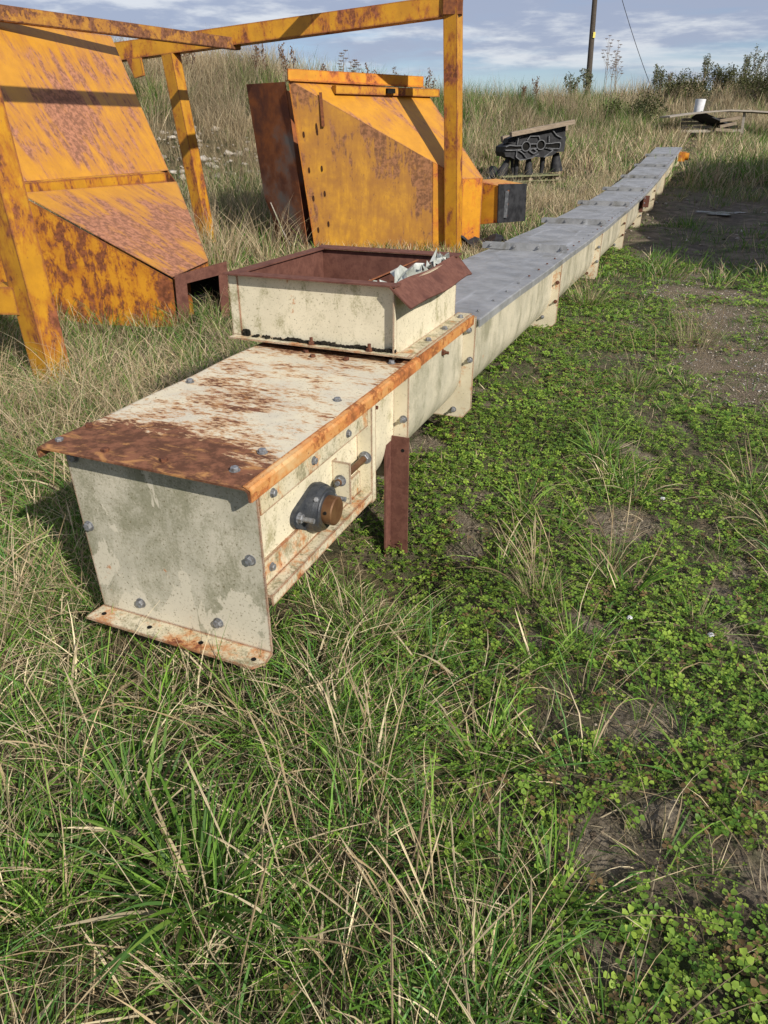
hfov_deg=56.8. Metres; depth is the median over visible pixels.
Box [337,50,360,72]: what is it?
weed
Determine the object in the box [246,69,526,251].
hopper
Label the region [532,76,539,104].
weed
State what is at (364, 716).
grass tuft
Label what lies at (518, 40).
sky
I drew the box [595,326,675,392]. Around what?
grass tuft
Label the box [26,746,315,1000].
grass tuft
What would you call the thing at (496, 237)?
rubber mat
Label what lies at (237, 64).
bank grass
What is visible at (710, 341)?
grass tuft
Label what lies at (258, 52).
weed
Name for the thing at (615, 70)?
weed
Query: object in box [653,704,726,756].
grass tuft
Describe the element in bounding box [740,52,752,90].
weed
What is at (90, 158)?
hopper
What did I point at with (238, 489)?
screw conveyor
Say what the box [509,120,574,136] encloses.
timber beam
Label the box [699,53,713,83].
weed
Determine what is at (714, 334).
gravel
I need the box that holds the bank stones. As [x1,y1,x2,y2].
[157,126,260,193]
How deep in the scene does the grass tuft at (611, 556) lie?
3.03 m
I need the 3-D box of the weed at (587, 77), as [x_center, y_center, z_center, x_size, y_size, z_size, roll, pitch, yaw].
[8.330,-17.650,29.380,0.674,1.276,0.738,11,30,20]
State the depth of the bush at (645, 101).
27.68 m
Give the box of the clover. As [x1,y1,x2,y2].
[0,235,767,1023]
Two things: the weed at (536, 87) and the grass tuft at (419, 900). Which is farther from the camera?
the weed at (536, 87)
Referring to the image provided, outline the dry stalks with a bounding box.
[0,432,767,1023]
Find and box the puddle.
[696,210,745,214]
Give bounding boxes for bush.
[595,92,668,121]
[651,68,716,99]
[703,63,767,91]
[730,65,767,102]
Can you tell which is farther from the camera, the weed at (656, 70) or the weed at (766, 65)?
the weed at (766, 65)
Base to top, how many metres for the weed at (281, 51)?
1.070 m
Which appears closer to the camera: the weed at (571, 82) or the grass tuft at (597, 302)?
the grass tuft at (597, 302)
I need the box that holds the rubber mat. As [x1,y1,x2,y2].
[461,233,506,248]
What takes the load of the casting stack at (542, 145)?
on the pallet
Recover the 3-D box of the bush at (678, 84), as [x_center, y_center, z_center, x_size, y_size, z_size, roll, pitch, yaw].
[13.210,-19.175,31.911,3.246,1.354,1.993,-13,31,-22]
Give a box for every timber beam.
[500,126,567,141]
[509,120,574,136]
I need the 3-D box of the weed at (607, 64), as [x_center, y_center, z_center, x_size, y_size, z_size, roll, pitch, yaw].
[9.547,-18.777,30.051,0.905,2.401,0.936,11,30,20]
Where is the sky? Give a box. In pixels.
[0,0,767,96]
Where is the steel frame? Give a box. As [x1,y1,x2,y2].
[0,0,462,384]
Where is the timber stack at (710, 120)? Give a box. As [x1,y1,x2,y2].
[679,111,745,133]
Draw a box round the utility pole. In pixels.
[585,0,596,97]
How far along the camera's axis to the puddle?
14.74 m
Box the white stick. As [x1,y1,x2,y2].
[270,202,291,246]
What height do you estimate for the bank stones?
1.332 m
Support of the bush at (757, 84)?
on the ground at (660, 238)
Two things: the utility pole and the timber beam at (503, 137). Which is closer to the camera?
the timber beam at (503, 137)
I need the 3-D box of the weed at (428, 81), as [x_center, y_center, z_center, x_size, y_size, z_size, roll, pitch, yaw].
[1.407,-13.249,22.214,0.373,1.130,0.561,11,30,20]
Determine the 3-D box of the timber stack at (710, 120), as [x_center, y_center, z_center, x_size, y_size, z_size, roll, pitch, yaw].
[12.210,-14.549,26.521,2.400,0.727,1.300,0,28,0]
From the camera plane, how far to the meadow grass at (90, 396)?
7.38 m
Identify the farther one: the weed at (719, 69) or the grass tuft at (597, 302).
the weed at (719, 69)
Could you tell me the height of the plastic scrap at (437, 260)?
0.122 m
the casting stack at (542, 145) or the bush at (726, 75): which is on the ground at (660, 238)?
the bush at (726, 75)
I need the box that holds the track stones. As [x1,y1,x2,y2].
[625,188,767,275]
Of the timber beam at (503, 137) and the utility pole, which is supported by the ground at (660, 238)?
the utility pole
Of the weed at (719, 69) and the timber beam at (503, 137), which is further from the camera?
the weed at (719, 69)
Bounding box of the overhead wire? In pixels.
[622,0,649,82]
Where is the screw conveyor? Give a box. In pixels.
[36,147,689,669]
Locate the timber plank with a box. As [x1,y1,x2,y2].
[660,110,767,117]
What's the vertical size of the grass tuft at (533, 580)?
0.384 m
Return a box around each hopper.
[0,4,240,326]
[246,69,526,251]
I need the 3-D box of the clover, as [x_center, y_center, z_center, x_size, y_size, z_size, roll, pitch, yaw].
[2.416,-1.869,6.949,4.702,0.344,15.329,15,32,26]
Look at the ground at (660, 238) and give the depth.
2.50 m
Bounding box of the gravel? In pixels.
[616,263,767,416]
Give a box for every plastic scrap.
[390,261,432,282]
[429,248,448,266]
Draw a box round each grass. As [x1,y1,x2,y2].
[0,110,767,751]
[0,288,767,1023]
[28,20,767,222]
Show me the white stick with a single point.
(278, 221)
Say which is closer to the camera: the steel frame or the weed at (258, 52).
the steel frame
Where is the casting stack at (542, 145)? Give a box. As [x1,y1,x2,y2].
[485,126,565,178]
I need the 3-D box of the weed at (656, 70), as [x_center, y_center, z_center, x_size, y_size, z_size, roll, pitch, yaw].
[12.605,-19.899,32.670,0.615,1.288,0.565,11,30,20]
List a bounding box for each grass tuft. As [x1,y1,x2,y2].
[0,689,246,901]
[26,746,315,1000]
[272,647,444,830]
[280,780,539,1023]
[467,507,590,607]
[561,474,657,571]
[564,263,620,307]
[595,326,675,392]
[644,292,744,354]
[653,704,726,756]
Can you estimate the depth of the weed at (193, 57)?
17.48 m
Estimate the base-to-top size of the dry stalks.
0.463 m
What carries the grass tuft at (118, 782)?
on the ground at (660, 238)
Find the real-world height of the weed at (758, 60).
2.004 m
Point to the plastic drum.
(699, 105)
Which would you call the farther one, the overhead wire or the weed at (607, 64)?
the overhead wire
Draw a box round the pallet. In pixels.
[497,173,560,181]
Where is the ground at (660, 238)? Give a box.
[0,66,767,1023]
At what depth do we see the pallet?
18.38 m
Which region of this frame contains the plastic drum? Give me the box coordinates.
[693,99,705,111]
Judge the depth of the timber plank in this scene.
25.70 m
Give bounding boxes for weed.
[180,53,195,78]
[250,44,267,80]
[278,42,297,81]
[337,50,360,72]
[425,70,436,88]
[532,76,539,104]
[563,71,580,95]
[579,68,592,96]
[602,35,621,99]
[610,50,622,94]
[651,64,665,92]
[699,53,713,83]
[711,63,722,90]
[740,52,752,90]
[749,43,767,77]
[762,52,767,86]
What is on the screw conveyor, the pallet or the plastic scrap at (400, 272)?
the plastic scrap at (400, 272)

